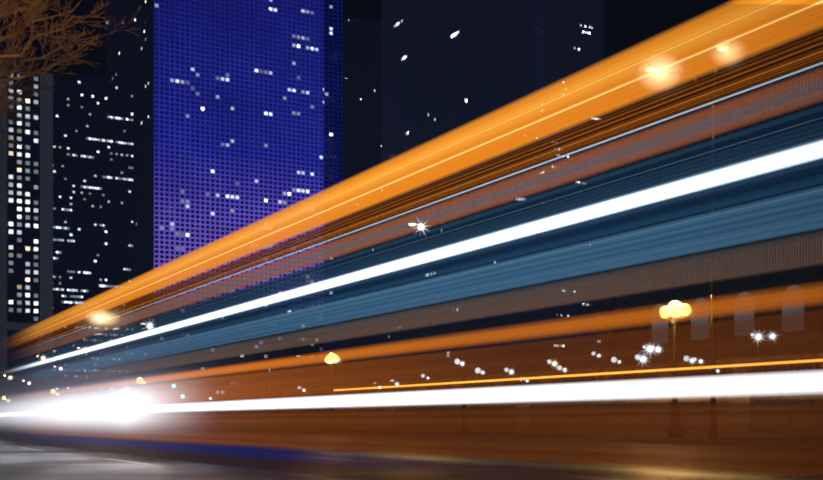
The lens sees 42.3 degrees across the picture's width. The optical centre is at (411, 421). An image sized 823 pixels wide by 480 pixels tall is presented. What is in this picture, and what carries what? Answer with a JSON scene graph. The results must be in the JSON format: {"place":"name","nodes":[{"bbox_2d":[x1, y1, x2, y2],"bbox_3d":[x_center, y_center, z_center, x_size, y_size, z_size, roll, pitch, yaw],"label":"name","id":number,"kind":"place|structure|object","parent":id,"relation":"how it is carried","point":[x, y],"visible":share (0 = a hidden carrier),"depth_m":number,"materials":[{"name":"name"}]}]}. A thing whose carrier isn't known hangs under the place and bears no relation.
{"place":"outdoors","nodes":[
{"label":"outdoors","id":0,"kind":"place"},
{"bbox_2d":[58,296,145,339],"bbox_3d":[-0.609,-0.204,2.095,0.170,0.085,0.008,0,0,-16],"label":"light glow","id":1,"kind":"object","parent":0,"point":[100,315],"depth_m":2.09,"materials":[{"name":"orange"}]},
{"bbox_2d":[83,310,118,326],"bbox_3d":[-0.609,-0.204,2.095,0.074,0.037,0.004,0,0,-16],"label":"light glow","id":2,"kind":"object","parent":1,"relation":"on","point":[102,319],"depth_m":2.10,"materials":[{"name":"yellow"}]},
{"bbox_2d":[0,356,225,447],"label":"light glow","id":3,"kind":"object","parent":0,"point":[111,415],"depth_m":21.52,"materials":[{"name":"white"}]},
{"bbox_2d":[0,248,351,479],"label":"light trails","id":4,"kind":"object","parent":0,"point":[71,401],"depth_m":20.35,"materials":[{"name":"white"}]},
{"bbox_2d":[105,0,341,385],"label":"blue tower","id":5,"kind":"structure","parent":0,"point":[237,115],"depth_m":745.30,"materials":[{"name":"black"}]},
{"bbox_2d":[342,16,381,358],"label":"tower","id":6,"kind":"structure","parent":0,"point":[361,95],"depth_m":1107.08,"materials":[{"name":"black glass"}]},
{"bbox_2d":[29,0,780,331],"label":"trail","id":7,"kind":"object","parent":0,"point":[483,131],"depth_m":8.54,"materials":[{"name":"orange"}]},
{"bbox_2d":[0,0,822,352],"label":"light trail","id":8,"kind":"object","parent":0,"point":[792,26],"depth_m":8.46,"materials":[{"name":"orange"}]},
{"bbox_2d":[0,68,822,364],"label":"light trail","id":9,"kind":"object","parent":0,"point":[794,93],"depth_m":8.15,"materials":[{"name":"brown"}]},
{"bbox_2d":[0,426,822,479],"bbox_3d":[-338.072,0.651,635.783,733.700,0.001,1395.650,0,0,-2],"label":"road","id":10,"kind":"structure","parent":0,"point":[19,462],"depth_m":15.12,"materials":[{"name":"asphalt"}]},
{"bbox_2d":[2,427,149,464],"bbox_3d":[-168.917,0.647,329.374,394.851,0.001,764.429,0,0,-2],"label":"lane markings","id":11,"kind":"object","parent":10,"relation":"on","point":[104,458],"depth_m":17.74,"materials":[{"name":"white paint"}]},
{"bbox_2d":[0,396,822,479],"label":"light trail","id":12,"kind":"object","parent":10,"relation":"on","point":[783,438],"depth_m":8.01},
{"bbox_2d":[0,432,822,479],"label":"blue trail skirt","id":13,"kind":"object","parent":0,"point":[235,451],"depth_m":13.98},
{"bbox_2d":[0,0,822,334],"label":"sky","id":14,"kind":"structure","parent":0,"point":[627,23],"materials":[{"name":"black"}]},
{"bbox_2d":[0,141,822,374],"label":"light trail","id":15,"kind":"object","parent":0,"point":[800,154],"depth_m":8.07,"materials":[{"name":"white"}]},
{"bbox_2d":[1,32,822,357],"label":"light trail","id":16,"kind":"object","parent":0,"point":[795,56],"depth_m":8.17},
{"bbox_2d":[1,189,822,380],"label":"light trail","id":17,"kind":"object","parent":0,"point":[527,258],"depth_m":7.94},
{"bbox_2d":[2,159,822,376],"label":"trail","id":18,"kind":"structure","parent":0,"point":[799,176],"depth_m":8.10,"materials":[{"name":"blue"}]},
{"bbox_2d":[4,105,822,369],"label":"light trail","id":19,"kind":"object","parent":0,"point":[812,131],"depth_m":8.09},
{"bbox_2d":[6,62,822,356],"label":"light trail","id":20,"kind":"object","parent":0,"point":[800,70],"depth_m":8.12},
{"bbox_2d":[7,0,822,344],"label":"trail","id":21,"kind":"object","parent":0,"point":[507,134],"depth_m":8.23,"materials":[{"name":"orange"}]},
{"bbox_2d":[8,266,822,394],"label":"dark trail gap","id":22,"kind":"object","parent":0,"point":[790,277],"depth_m":7.99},
{"bbox_2d":[0,231,822,393],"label":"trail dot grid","id":23,"kind":"object","parent":22,"relation":"on","point":[806,250],"depth_m":8.04,"materials":[{"name":"brown"}]},
{"bbox_2d":[1,186,822,386],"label":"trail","id":24,"kind":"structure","parent":23,"relation":"on","point":[794,209],"depth_m":8.09,"materials":[{"name":"blue"}]},
{"bbox_2d":[20,216,822,381],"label":"light trail","id":25,"kind":"object","parent":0,"point":[780,225],"depth_m":7.97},
{"bbox_2d":[382,0,534,358],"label":"tower","id":26,"kind":"structure","parent":0,"point":[450,65],"depth_m":496.88,"materials":[{"name":"black glass"}]},
{"bbox_2d":[147,369,822,412],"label":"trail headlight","id":27,"kind":"object","parent":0,"point":[793,383],"depth_m":7.81},
{"bbox_2d":[0,308,822,406],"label":"trail","id":28,"kind":"object","parent":27,"relation":"on","point":[798,335],"depth_m":7.97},
{"bbox_2d":[3,281,822,400],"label":"orange trail belt","id":29,"kind":"object","parent":28,"relation":"on","point":[799,296],"depth_m":7.98,"materials":[{"name":"orange"}]},
{"bbox_2d":[334,358,822,390],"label":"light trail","id":30,"kind":"object","parent":27,"relation":"on","point":[739,365],"depth_m":7.31,"materials":[{"name":"orange"}]},
{"bbox_2d":[535,0,603,342],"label":"tower","id":31,"kind":"structure","parent":0,"point":[569,37],"depth_m":660.81,"materials":[{"name":"black glass"}]},
{"bbox_2d":[619,36,702,106],"bbox_3d":[0.477,-0.669,2.036,0.163,0.124,0.040,0,0,15],"label":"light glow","id":32,"kind":"object","parent":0,"point":[661,68],"depth_m":2.03,"materials":[{"name":"orange"}]},
{"bbox_2d":[635,54,684,92],"bbox_3d":[0.477,-0.669,2.036,0.096,0.073,0.024,0,0,11],"label":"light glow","id":33,"kind":"object","parent":32,"relation":"on","point":[658,73],"depth_m":2.04,"materials":[{"name":"yellow"}]},
{"bbox_2d":[655,297,705,324],"bbox_3d":[0.536,-0.220,2.119,0.101,0.059,0.006,0,0,14],"label":"street lamp","id":34,"kind":"object","parent":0,"point":[680,311],"depth_m":2.12,"materials":[{"name":"yellow"}]},
{"bbox_2d":[616,228,822,382],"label":"museum building","id":35,"kind":"structure","parent":0,"point":[731,317],"depth_m":123.48,"materials":[{"name":"stone"}]},
{"bbox_2d":[693,24,764,80],"bbox_3d":[0.595,-0.693,1.997,0.133,0.097,0.032,0,0,14],"label":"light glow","id":36,"kind":"object","parent":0,"point":[733,49],"depth_m":1.99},
{"bbox_2d":[709,37,748,67],"bbox_3d":[0.595,-0.693,1.997,0.074,0.054,0.018,0,0,18],"label":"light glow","id":37,"kind":"object","parent":36,"relation":"on","point":[729,52],"depth_m":2.00,"materials":[{"name":"yellow"}]},
{"bbox_3d":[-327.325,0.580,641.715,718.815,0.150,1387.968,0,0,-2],"label":"pavement","id":38,"kind":"structure","parent":0,"visible":0},
{"bbox_2d":[327,361,336,409],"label":"globe lamp","id":39,"kind":"object","parent":38,"relation":"on","point":[330,363],"depth_m":57.40,"materials":[{"name":"yellow"}]},
{"bbox_2d":[442,222,465,407],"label":"street light","id":40,"kind":"object","parent":38,"relation":"on","point":[464,404],"depth_m":46.26,"materials":[{"name":"black metal"}]},
{"bbox_2d":[668,301,681,403],"bbox_3d":[8.500,-1.692,34.279,0.532,4.393,1.288,0,0,-37],"label":"globe lamp","id":41,"kind":"object","parent":38,"relation":"on","point":[674,397],"depth_m":34.20,"materials":[{"name":"yellow"}]},
{"bbox_2d":[693,68,717,402],"bbox_3d":[8.987,-5.301,31.288,3.113,11.612,3.484,0,0,-29],"label":"street light","id":42,"kind":"object","parent":38,"relation":"on","point":[712,296],"depth_m":33.29,"materials":[{"name":"black metal"}]},
{"bbox_3d":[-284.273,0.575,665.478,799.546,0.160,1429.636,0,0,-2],"label":"park ground","id":43,"kind":"structure","parent":0,"visible":0},
{"bbox_2d":[0,373,18,405],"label":"park tree","id":44,"kind":"object","parent":43,"relation":"on","point":[8,391],"depth_m":187.24,"materials":[{"name":"brown plant"}]},
{"bbox_2d":[4,361,33,397],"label":"park tree","id":45,"kind":"object","parent":43,"relation":"on","point":[22,382],"depth_m":169.77,"materials":[{"name":"brown plant"}]},
{"bbox_2d":[152,352,187,404],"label":"park tree","id":46,"kind":"object","parent":43,"relation":"on","point":[171,372],"depth_m":96.47,"materials":[{"name":"brown plant"}]},
{"bbox_2d":[249,296,287,407],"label":"park tree","id":47,"kind":"object","parent":43,"relation":"on","point":[270,351],"depth_m":78.54,"materials":[{"name":"brown plant"}]},
{"bbox_2d":[0,392,822,424],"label":"trail","id":48,"kind":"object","parent":43,"relation":"on","point":[625,401],"depth_m":40.99,"materials":[{"name":"stone"}]},
{"bbox_2d":[359,251,480,404],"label":"park tree","id":49,"kind":"object","parent":43,"relation":"on","point":[407,353],"depth_m":62.27,"materials":[{"name":"brown plant"}]},
{"bbox_2d":[152,367,822,411],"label":"terrace balustrade","id":50,"kind":"object","parent":43,"relation":"on","point":[529,385],"depth_m":54.65,"materials":[{"name":"stone"}]},
{"bbox_2d":[581,194,686,398],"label":"park tree","id":51,"kind":"object","parent":43,"relation":"on","point":[609,331],"depth_m":46.93,"materials":[{"name":"brown plant"}]},
{"label":"ground","id":52,"kind":"structure","parent":0,"visible":0},
{"bbox_2d":[0,67,6,405],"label":"pier tower","id":53,"kind":"structure","parent":52,"relation":"on","point":[3,242],"depth_m":467.18,"materials":[{"name":"concrete"}]},
{"bbox_2d":[7,331,37,405],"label":"building","id":54,"kind":"structure","parent":52,"relation":"on","point":[10,345],"depth_m":476.10,"materials":[{"name":"black"}]},
{"bbox_2d":[7,322,37,330],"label":"building","id":55,"kind":"structure","parent":54,"relation":"on","point":[17,326],"depth_m":470.98,"materials":[{"name":"black"}]},
{"bbox_2d":[31,73,52,395],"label":"pier tower","id":56,"kind":"structure","parent":52,"relation":"on","point":[46,206],"depth_m":475.95,"materials":[{"name":"concrete"}]},
{"bbox_2d":[7,70,39,322],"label":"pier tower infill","id":57,"kind":"object","parent":56,"relation":"attached to","point":[23,235],"depth_m":472.36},
{"bbox_2d":[6,52,40,74],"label":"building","id":58,"kind":"structure","parent":57,"relation":"on","point":[17,62],"depth_m":471.23,"materials":[{"name":"grey"}]},
{"bbox_2d":[53,76,132,394],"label":"glass block","id":59,"kind":"structure","parent":52,"relation":"on","point":[93,189],"depth_m":644.86,"materials":[{"name":"black glass"}]},
{"bbox_2d":[53,70,132,87],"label":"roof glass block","id":60,"kind":"structure","parent":59,"relation":"on","point":[88,77],"depth_m":649.24,"materials":[{"name":"grey"}]},
{"bbox_2d":[270,358,396,393],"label":"city block","id":61,"kind":"structure","parent":52,"relation":"on","point":[337,362],"depth_m":407.81,"materials":[{"name":"black"}]},
{"bbox_2d":[409,344,538,390],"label":"city block","id":62,"kind":"structure","parent":52,"relation":"on","point":[449,349],"depth_m":366.74,"materials":[{"name":"black"}]},
{"bbox_3d":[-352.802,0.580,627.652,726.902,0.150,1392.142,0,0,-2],"label":"pavement","id":63,"kind":"structure","parent":0,"visible":0},
{"bbox_2d":[0,0,146,151],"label":"street tree","id":64,"kind":"object","parent":63,"relation":"on","point":[31,9],"depth_m":10.50,"materials":[{"name":"brown plant"}]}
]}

